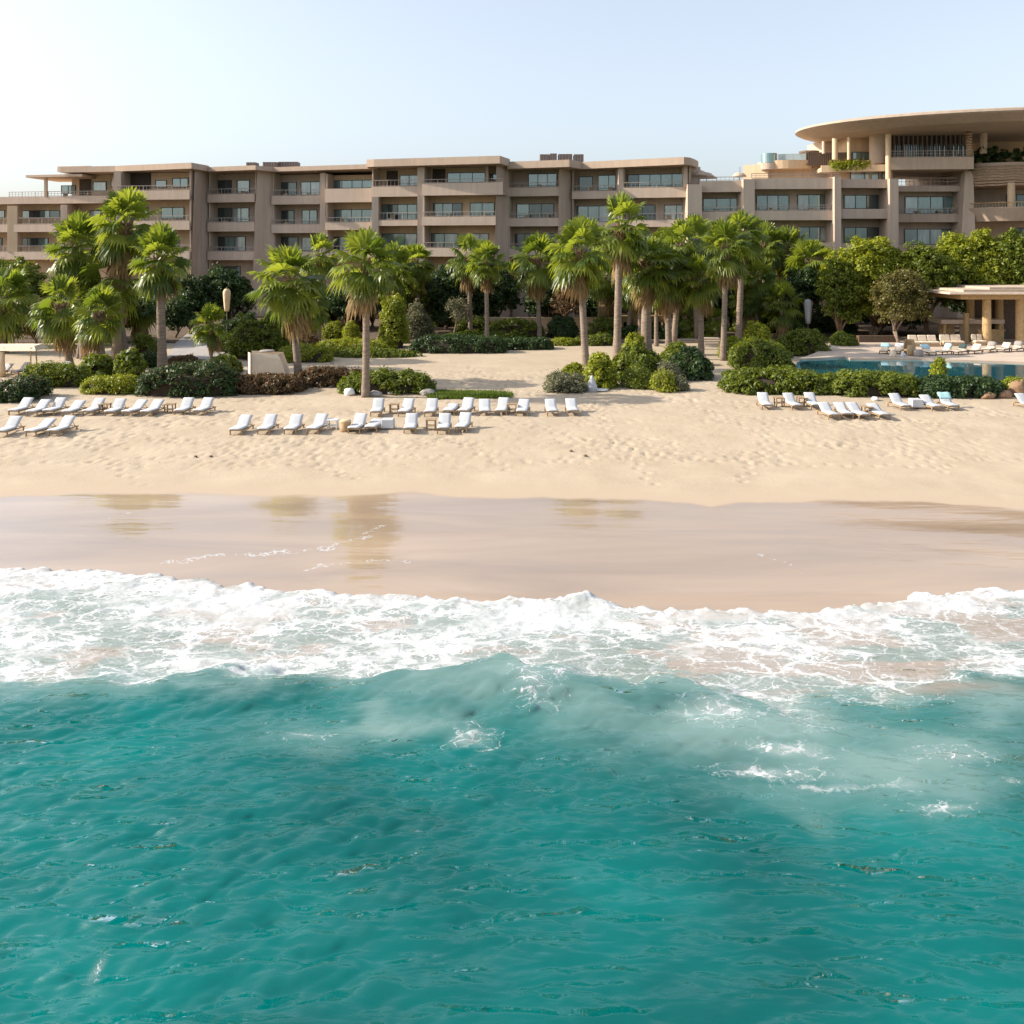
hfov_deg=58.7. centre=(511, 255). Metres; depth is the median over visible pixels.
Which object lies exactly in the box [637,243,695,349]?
fan palm
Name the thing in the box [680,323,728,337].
shrub
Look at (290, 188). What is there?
window
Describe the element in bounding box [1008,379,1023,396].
boulder
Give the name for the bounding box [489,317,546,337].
hedge
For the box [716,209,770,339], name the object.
fan palm
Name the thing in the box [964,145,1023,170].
balcony planting
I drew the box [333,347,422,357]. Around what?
shrub
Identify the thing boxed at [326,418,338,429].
side table
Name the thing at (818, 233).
window
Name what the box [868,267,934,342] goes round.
broadleaf tree
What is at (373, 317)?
broadleaf tree
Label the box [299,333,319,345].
shrub
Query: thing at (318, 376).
hedge
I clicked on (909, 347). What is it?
wicker armchair
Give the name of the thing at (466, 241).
fan palm
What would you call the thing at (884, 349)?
pool lounger
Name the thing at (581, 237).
window
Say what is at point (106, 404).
side table
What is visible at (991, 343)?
pillow
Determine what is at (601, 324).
shrub
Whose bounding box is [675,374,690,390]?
shrub
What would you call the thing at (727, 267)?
fan palm
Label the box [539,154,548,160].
air conditioner
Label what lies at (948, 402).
sun lounger
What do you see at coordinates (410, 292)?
broadleaf tree
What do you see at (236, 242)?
window
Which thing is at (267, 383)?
hedge
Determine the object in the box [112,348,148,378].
shrub
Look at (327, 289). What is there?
broadleaf tree
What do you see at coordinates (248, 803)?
sea
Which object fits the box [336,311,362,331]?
shrub
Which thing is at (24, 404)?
sun lounger
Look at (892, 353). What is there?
pouf
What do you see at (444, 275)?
broadleaf tree
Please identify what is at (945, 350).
pool lounger
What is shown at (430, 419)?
side table
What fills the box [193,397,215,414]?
sun lounger
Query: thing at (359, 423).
sun lounger
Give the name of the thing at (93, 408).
sun lounger
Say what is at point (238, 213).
window
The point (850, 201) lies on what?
window
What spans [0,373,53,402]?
hedge
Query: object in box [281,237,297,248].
window
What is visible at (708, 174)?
terrace parasol
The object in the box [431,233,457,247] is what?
window
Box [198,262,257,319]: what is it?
broadleaf tree
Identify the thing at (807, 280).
broadleaf tree
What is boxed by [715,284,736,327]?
broadleaf tree
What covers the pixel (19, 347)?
beach pergola
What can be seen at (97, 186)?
window
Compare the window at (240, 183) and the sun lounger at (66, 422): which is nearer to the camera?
the sun lounger at (66, 422)
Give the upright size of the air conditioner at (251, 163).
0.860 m
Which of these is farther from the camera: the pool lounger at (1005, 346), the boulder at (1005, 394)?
the pool lounger at (1005, 346)
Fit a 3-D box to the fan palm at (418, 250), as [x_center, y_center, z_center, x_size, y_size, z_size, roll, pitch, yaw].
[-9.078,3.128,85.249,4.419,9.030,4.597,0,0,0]
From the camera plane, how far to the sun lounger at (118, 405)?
45.91 m
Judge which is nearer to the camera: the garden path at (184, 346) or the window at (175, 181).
the garden path at (184, 346)
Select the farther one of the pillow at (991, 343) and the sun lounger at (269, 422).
the pillow at (991, 343)
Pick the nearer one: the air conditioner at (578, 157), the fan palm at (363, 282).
the fan palm at (363, 282)
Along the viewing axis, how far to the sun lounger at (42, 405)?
45.86 m
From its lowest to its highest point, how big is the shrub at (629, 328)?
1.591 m
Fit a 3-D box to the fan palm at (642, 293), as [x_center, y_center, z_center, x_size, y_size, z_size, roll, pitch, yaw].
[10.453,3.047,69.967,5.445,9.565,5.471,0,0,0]
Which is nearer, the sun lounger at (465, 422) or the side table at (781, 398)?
the sun lounger at (465, 422)
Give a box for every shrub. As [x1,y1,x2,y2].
[79,353,114,377]
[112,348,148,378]
[131,332,156,352]
[141,350,156,367]
[168,353,201,363]
[207,353,243,372]
[224,311,259,333]
[226,309,291,359]
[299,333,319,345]
[321,320,343,339]
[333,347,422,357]
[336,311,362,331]
[342,320,362,338]
[375,291,410,348]
[406,298,436,338]
[434,314,454,326]
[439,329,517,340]
[541,368,587,393]
[545,314,580,337]
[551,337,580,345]
[559,362,584,376]
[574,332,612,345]
[582,351,621,388]
[587,315,613,334]
[606,323,681,338]
[611,339,662,381]
[618,363,653,389]
[622,332,646,349]
[648,367,678,392]
[653,359,683,378]
[660,340,687,362]
[668,346,714,380]
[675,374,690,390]
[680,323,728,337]
[716,335,742,359]
[726,336,795,369]
[729,313,775,332]
[742,320,773,341]
[773,327,831,355]
[791,317,812,331]
[809,314,858,332]
[829,330,858,345]
[928,357,949,374]
[1000,375,1023,396]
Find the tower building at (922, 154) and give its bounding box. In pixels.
[743,107,1023,320]
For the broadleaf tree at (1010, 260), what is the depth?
80.94 m
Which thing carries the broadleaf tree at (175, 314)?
on the garden soil
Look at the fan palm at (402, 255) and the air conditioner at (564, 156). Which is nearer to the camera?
the fan palm at (402, 255)
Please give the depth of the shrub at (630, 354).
56.72 m
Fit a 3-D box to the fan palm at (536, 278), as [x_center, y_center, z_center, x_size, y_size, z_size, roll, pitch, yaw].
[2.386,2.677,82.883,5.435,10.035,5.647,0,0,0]
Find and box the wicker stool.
[339,419,350,431]
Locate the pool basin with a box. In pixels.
[797,358,1017,370]
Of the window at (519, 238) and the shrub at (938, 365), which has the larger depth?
the window at (519, 238)
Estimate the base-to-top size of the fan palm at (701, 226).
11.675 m
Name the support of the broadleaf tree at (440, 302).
on the garden soil
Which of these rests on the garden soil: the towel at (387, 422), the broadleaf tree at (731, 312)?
the broadleaf tree at (731, 312)
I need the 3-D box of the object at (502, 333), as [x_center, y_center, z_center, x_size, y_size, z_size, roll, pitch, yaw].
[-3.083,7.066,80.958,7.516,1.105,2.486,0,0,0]
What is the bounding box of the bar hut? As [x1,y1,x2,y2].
[930,313,1004,341]
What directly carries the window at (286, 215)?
in the hotel building at (419, 199)
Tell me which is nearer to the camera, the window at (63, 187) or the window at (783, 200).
the window at (783, 200)
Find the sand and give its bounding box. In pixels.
[0,343,1023,612]
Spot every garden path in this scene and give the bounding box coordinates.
[168,332,224,359]
[651,338,720,339]
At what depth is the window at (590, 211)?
102.10 m
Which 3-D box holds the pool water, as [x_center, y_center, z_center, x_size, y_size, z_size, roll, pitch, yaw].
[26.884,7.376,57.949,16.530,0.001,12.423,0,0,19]
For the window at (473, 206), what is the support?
in the hotel building at (419, 199)
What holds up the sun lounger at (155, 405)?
on the sand
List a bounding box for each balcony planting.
[828,158,871,171]
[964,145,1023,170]
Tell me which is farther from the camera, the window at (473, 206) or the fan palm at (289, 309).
the window at (473, 206)
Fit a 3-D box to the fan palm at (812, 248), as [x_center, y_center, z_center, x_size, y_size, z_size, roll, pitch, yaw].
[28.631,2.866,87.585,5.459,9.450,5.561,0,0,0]
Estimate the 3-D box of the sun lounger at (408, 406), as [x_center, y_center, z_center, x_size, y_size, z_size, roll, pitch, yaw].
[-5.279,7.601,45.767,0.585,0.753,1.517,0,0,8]
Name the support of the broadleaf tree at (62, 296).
on the garden soil
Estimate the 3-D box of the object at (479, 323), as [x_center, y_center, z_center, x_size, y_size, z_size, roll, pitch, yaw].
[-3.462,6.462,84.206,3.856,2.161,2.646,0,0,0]
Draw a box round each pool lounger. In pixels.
[879,347,889,353]
[892,347,902,353]
[920,345,936,355]
[935,345,953,354]
[951,345,969,354]
[966,343,982,353]
[982,343,996,352]
[996,342,1011,352]
[1009,342,1023,351]
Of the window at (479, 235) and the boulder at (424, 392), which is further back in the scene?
the window at (479, 235)
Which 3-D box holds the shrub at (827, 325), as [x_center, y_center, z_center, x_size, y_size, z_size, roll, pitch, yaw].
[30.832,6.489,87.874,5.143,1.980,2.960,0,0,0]
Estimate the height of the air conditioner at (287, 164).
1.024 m
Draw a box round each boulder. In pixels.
[370,390,381,396]
[419,389,434,395]
[981,392,995,398]
[998,390,1011,398]
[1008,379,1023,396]
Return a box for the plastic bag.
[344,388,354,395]
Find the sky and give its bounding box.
[0,0,1023,196]
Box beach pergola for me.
[0,344,48,376]
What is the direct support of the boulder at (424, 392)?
on the sand
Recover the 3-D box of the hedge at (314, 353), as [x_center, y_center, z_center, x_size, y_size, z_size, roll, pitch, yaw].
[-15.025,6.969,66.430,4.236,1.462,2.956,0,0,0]
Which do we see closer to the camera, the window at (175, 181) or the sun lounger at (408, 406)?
the sun lounger at (408, 406)
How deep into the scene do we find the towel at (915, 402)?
47.00 m
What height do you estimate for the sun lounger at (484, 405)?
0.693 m
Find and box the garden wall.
[489,317,613,331]
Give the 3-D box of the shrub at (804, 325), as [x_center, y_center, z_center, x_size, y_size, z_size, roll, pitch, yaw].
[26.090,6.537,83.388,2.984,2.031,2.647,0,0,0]
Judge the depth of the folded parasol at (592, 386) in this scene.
52.35 m
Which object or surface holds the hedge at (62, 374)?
on the sand
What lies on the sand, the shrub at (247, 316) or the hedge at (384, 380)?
the hedge at (384, 380)
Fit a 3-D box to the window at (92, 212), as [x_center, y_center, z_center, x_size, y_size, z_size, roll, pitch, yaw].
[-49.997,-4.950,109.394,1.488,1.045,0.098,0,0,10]
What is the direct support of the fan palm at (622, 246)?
on the sand
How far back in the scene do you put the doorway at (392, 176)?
103.00 m
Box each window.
[0,210,4,217]
[23,210,59,217]
[23,238,48,246]
[61,185,75,192]
[90,210,100,216]
[93,182,105,190]
[155,180,166,186]
[161,207,183,218]
[172,178,187,186]
[218,180,231,192]
[218,208,231,220]
[218,236,245,250]
[218,266,240,276]
[233,208,248,220]
[237,180,249,193]
[281,182,296,195]
[281,210,293,223]
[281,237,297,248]
[301,182,319,195]
[302,210,316,222]
[302,237,312,250]
[334,180,371,188]
[334,209,371,220]
[334,237,348,250]
[382,204,416,218]
[382,233,416,247]
[400,175,416,184]
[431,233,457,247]
[433,203,461,216]
[447,172,484,182]
[470,203,494,215]
[472,233,488,240]
[515,233,553,248]
[516,204,553,217]
[528,173,556,186]
[577,206,609,220]
[577,237,592,250]
[579,176,592,189]
[598,175,614,190]
[628,173,681,187]
[630,205,654,218]
[664,205,681,219]
[703,198,736,211]
[756,195,788,209]
[797,194,824,209]
[799,227,824,241]
[844,195,878,208]
[844,227,878,242]
[850,172,878,178]
[852,152,868,159]
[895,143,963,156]
[904,229,950,244]
[905,197,952,213]
[1006,194,1023,206]
[1016,228,1023,236]
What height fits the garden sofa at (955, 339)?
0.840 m
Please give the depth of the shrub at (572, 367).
57.65 m
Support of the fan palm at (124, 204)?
on the sand
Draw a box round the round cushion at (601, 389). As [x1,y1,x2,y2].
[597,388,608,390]
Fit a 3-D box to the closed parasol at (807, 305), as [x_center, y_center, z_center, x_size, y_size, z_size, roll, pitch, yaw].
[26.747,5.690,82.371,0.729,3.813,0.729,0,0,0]
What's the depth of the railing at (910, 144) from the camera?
98.64 m
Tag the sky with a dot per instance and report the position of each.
(721, 85)
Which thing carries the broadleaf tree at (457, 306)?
on the garden soil
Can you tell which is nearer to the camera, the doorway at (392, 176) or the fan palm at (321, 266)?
the fan palm at (321, 266)
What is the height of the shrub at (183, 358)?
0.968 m
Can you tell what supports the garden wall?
on the garden soil
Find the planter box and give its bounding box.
[856,335,895,341]
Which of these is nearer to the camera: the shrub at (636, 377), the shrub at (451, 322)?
the shrub at (636, 377)
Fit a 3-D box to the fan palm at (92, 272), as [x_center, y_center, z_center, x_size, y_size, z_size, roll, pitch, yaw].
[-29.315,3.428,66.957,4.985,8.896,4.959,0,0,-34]
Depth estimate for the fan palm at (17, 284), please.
71.13 m
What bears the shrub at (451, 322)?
on the garden soil
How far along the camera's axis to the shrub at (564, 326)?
82.80 m
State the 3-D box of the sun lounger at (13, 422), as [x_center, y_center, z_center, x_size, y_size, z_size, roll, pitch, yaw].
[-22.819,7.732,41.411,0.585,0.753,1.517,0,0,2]
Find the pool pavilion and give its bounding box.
[927,285,1023,344]
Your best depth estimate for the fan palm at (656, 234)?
87.83 m
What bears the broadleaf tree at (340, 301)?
on the garden soil
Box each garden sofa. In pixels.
[908,335,939,345]
[939,335,964,345]
[970,334,985,344]
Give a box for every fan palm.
[0,263,41,352]
[26,273,84,363]
[42,209,104,359]
[56,283,95,358]
[70,283,128,357]
[78,249,143,350]
[84,186,161,359]
[125,275,168,339]
[127,220,195,367]
[187,302,232,359]
[242,244,331,373]
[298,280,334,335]
[299,232,341,340]
[325,226,403,397]
[372,240,418,339]
[398,242,437,312]
[444,233,481,330]
[464,238,509,337]
[502,260,527,316]
[510,230,564,337]
[543,214,615,369]
[587,259,614,318]
[589,190,651,359]
[608,281,637,325]
[614,235,682,350]
[622,257,642,334]
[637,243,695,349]
[651,228,672,270]
[651,294,663,345]
[660,217,705,341]
[663,212,715,338]
[672,252,721,354]
[672,274,709,324]
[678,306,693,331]
[698,216,758,360]
[702,220,719,320]
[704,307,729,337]
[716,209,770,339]
[728,275,765,330]
[732,259,778,322]
[746,219,787,283]
[760,277,804,337]
[765,224,810,310]
[783,237,833,324]
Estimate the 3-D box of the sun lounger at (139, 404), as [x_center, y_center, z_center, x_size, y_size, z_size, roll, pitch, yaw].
[-18.895,7.630,45.768,0.585,0.694,1.517,0,0,15]
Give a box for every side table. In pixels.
[98,403,111,413]
[163,403,176,413]
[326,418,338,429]
[389,403,399,413]
[425,418,436,430]
[507,403,516,413]
[774,397,784,406]
[796,397,807,406]
[861,406,873,416]
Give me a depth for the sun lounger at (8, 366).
59.67 m
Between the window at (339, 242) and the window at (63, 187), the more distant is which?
the window at (63, 187)
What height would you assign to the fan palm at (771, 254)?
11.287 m
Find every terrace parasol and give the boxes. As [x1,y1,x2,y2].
[692,171,705,175]
[700,172,713,179]
[732,172,746,180]
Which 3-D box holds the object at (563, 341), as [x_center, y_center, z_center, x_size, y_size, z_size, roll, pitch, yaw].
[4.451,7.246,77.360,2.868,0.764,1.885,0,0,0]
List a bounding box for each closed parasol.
[223,287,230,330]
[803,299,812,323]
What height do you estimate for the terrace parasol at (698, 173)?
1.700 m
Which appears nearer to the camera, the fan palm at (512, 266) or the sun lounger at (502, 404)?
the sun lounger at (502, 404)
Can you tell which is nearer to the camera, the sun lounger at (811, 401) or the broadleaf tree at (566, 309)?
the sun lounger at (811, 401)
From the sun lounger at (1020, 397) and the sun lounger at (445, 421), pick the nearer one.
the sun lounger at (445, 421)
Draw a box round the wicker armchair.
[903,339,915,355]
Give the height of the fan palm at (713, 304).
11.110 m
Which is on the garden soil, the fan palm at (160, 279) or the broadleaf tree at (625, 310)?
the broadleaf tree at (625, 310)
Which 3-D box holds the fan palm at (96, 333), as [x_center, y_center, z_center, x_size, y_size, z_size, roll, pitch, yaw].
[-27.238,4.833,60.234,3.727,6.176,3.844,0,0,-21]
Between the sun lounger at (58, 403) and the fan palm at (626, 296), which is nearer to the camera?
the sun lounger at (58, 403)
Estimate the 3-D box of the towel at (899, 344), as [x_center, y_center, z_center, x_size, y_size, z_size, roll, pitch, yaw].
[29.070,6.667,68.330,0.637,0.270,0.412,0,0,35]
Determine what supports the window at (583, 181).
in the hotel building at (419, 199)
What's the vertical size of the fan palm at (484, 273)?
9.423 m
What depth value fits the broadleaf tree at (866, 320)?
85.55 m
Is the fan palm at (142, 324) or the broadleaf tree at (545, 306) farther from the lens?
the broadleaf tree at (545, 306)
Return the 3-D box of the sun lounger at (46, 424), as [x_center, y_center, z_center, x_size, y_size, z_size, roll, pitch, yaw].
[-21.382,7.791,41.412,0.585,0.635,1.517,0,0,13]
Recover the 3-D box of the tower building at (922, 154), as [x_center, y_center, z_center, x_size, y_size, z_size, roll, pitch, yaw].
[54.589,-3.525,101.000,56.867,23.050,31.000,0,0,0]
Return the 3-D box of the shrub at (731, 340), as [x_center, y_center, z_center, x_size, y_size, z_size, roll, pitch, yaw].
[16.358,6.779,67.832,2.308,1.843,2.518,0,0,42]
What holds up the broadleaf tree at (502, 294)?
on the garden soil
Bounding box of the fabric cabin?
[248,349,290,375]
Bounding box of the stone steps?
[704,337,720,344]
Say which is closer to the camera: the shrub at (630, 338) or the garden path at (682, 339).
the shrub at (630, 338)
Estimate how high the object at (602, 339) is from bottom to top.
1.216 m
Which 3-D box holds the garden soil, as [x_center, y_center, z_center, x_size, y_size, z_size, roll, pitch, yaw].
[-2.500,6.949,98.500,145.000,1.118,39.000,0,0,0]
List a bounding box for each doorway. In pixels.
[79,179,90,194]
[131,173,150,190]
[387,171,397,185]
[433,169,445,181]
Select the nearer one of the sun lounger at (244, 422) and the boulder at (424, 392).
the sun lounger at (244, 422)
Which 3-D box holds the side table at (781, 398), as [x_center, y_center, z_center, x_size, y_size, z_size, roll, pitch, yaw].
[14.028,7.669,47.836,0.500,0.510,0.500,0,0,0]
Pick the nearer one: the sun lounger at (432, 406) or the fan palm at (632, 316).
the sun lounger at (432, 406)
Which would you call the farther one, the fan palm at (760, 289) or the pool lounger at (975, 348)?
the fan palm at (760, 289)
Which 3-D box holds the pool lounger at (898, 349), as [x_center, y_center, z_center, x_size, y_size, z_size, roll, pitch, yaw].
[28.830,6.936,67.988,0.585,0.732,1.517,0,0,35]
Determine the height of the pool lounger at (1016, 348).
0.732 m
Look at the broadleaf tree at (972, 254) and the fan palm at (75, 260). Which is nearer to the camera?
the fan palm at (75, 260)
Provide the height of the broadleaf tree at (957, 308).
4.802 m
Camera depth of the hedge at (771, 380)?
51.47 m
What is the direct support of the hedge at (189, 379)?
on the sand
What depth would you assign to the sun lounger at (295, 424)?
41.92 m
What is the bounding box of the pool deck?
[800,338,1023,364]
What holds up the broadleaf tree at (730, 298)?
on the garden soil
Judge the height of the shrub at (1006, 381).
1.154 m
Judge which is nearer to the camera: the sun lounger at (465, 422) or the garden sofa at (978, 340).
the sun lounger at (465, 422)
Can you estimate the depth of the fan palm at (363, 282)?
49.57 m
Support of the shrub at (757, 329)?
on the sand
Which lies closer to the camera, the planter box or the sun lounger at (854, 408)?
the sun lounger at (854, 408)
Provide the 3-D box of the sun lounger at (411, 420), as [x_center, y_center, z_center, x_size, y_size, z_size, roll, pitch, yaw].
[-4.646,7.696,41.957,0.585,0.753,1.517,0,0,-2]
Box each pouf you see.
[889,351,896,356]
[913,349,923,356]
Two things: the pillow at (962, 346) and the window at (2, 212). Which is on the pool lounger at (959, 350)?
the pillow at (962, 346)
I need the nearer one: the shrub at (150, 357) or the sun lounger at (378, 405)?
the sun lounger at (378, 405)
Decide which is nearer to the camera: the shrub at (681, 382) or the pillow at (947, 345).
the shrub at (681, 382)
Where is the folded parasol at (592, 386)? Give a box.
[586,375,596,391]
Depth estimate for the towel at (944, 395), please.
47.54 m
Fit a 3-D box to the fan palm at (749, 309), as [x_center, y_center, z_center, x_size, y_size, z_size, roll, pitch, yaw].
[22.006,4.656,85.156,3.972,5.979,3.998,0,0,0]
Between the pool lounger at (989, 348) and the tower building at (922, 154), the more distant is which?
the tower building at (922, 154)
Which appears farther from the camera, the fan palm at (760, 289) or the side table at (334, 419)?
the fan palm at (760, 289)
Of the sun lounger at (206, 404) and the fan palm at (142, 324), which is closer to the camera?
the sun lounger at (206, 404)
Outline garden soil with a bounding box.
[9,314,959,342]
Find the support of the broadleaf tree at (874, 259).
on the garden soil
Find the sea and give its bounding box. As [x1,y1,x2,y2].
[0,567,1023,1023]
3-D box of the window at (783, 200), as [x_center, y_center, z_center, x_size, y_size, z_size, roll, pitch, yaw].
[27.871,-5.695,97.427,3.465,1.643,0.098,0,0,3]
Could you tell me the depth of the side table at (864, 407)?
45.08 m
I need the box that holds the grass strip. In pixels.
[426,388,514,399]
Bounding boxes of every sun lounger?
[0,416,25,436]
[5,363,13,372]
[7,397,35,414]
[10,362,31,374]
[24,418,56,436]
[25,399,51,416]
[42,397,69,415]
[47,415,78,436]
[61,400,87,416]
[82,398,105,415]
[104,398,128,415]
[121,399,148,415]
[140,399,165,415]
[174,397,195,414]
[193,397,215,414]
[229,414,254,434]
[257,414,278,434]
[283,414,304,434]
[306,413,328,433]
[347,413,367,433]
[364,419,381,432]
[370,398,384,416]
[398,398,415,416]
[403,413,418,433]
[424,398,438,416]
[437,413,451,433]
[443,403,459,415]
[454,412,472,432]
[458,397,475,414]
[479,399,490,415]
[495,397,509,414]
[516,399,529,415]
[544,399,558,415]
[565,398,578,415]
[756,392,772,409]
[781,393,802,409]
[802,392,818,409]
[816,402,839,419]
[832,402,853,418]
[846,402,870,419]
[866,403,890,419]
[886,393,911,410]
[919,395,942,410]
[935,394,959,410]
[1011,393,1023,405]
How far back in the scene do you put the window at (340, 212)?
104.72 m
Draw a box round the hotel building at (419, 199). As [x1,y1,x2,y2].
[0,156,898,324]
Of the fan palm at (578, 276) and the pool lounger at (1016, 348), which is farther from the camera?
the pool lounger at (1016, 348)
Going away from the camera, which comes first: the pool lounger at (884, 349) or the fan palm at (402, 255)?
the pool lounger at (884, 349)
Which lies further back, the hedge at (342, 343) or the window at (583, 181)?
the window at (583, 181)
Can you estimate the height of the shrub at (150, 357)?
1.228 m
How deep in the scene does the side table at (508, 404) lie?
45.84 m
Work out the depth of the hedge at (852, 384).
50.76 m
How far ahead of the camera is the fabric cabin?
54.87 m
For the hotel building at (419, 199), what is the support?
on the sand
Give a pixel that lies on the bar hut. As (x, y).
(969, 326)
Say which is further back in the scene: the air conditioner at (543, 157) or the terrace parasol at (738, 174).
the air conditioner at (543, 157)
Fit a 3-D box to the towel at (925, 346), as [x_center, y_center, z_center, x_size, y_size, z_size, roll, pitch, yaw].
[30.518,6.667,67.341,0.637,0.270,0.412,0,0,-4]
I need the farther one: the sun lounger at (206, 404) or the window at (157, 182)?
the window at (157, 182)
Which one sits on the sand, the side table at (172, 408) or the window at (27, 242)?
the side table at (172, 408)
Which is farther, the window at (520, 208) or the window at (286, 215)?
the window at (286, 215)
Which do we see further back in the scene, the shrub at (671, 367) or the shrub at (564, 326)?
the shrub at (564, 326)
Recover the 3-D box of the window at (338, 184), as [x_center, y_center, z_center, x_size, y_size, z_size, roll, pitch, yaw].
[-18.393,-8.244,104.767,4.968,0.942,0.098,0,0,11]
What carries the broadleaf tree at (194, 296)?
on the garden soil
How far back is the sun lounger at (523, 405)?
46.05 m
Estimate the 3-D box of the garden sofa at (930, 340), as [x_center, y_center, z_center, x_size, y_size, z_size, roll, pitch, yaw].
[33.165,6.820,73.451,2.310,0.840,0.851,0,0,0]
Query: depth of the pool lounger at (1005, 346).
69.13 m
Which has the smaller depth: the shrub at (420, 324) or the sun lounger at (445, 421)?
the sun lounger at (445, 421)
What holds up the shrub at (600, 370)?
on the sand
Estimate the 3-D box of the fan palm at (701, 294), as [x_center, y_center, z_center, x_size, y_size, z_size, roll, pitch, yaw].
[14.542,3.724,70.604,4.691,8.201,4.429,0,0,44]
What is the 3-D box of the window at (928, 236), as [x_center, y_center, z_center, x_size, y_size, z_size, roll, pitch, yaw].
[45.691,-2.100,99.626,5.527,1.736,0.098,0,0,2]
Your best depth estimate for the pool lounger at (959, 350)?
67.12 m
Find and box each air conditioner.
[246,162,258,165]
[263,162,278,166]
[278,162,299,166]
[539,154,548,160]
[549,153,556,159]
[558,154,571,159]
[573,154,583,161]
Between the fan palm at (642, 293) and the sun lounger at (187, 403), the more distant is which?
the fan palm at (642, 293)
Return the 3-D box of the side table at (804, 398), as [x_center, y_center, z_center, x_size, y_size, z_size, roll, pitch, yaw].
[15.211,7.669,47.836,0.500,0.510,0.500,0,0,0]
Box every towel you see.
[381,418,394,427]
[881,343,889,346]
[895,343,903,346]
[908,398,923,406]
[920,344,929,347]
[937,392,951,398]
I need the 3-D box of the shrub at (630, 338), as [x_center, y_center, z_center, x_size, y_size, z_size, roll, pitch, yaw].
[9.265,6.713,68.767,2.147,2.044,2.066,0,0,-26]
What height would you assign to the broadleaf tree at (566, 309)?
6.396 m
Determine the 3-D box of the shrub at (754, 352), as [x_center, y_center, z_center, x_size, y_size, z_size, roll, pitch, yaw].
[17.179,6.606,63.359,4.625,2.310,5.135,0,0,0]
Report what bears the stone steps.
on the sand
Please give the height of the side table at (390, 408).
0.510 m
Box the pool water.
[800,359,1023,379]
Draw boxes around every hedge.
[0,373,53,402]
[22,360,91,387]
[78,372,139,394]
[134,358,240,397]
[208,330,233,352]
[232,372,307,394]
[278,342,334,361]
[297,363,361,388]
[316,336,389,351]
[324,310,338,321]
[337,365,437,394]
[408,332,508,353]
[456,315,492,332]
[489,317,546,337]
[504,336,554,350]
[716,364,832,395]
[823,368,920,397]
[916,373,1006,398]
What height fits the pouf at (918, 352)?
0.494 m
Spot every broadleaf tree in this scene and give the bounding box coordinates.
[0,255,49,338]
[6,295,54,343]
[45,292,68,303]
[68,293,165,344]
[156,298,200,337]
[170,272,214,333]
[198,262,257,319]
[284,278,330,316]
[324,288,358,320]
[362,292,382,328]
[376,263,440,316]
[412,272,454,325]
[431,264,474,329]
[444,294,472,333]
[465,257,520,317]
[516,280,575,316]
[549,282,579,315]
[575,277,624,320]
[622,308,681,321]
[704,280,733,321]
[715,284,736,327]
[727,296,773,319]
[777,267,824,323]
[814,257,865,331]
[819,234,916,334]
[825,298,933,333]
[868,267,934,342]
[899,240,966,337]
[935,227,1012,314]
[936,299,965,313]
[985,227,1023,284]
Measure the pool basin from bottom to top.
0.500 m
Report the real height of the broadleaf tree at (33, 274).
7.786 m
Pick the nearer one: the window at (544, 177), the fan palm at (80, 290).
the fan palm at (80, 290)
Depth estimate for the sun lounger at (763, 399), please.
47.67 m
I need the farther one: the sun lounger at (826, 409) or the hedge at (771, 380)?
the hedge at (771, 380)
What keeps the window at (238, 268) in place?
in the hotel building at (419, 199)
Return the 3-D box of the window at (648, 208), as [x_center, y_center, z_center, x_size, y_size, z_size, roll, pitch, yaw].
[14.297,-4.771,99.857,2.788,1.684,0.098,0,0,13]
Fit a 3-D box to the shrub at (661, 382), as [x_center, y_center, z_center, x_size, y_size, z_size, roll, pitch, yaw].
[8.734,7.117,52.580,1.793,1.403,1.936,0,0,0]
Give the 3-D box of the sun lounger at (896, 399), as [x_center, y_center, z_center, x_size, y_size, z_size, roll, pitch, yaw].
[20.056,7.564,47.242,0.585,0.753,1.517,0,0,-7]
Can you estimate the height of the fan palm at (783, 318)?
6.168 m
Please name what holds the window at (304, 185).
in the hotel building at (419, 199)
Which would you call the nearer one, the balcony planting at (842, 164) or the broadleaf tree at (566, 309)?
the broadleaf tree at (566, 309)
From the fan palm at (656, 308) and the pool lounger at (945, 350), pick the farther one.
the fan palm at (656, 308)
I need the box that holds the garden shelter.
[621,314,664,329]
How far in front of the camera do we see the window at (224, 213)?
107.47 m
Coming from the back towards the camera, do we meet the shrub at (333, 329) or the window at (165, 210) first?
the window at (165, 210)
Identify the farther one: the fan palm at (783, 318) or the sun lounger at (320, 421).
the fan palm at (783, 318)
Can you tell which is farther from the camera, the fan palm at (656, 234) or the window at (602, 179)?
the window at (602, 179)
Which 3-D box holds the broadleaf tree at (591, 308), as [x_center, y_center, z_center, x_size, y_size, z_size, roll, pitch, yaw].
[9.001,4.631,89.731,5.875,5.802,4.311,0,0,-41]
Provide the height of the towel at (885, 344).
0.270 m
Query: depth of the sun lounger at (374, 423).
41.80 m
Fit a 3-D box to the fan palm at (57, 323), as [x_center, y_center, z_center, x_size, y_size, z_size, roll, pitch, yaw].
[-31.308,4.508,63.227,4.352,6.770,4.335,0,0,0]
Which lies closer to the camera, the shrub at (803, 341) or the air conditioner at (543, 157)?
the shrub at (803, 341)
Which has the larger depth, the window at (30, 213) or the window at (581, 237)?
the window at (30, 213)
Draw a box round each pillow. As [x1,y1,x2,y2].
[944,343,951,347]
[958,344,966,348]
[987,341,995,345]
[1014,341,1022,345]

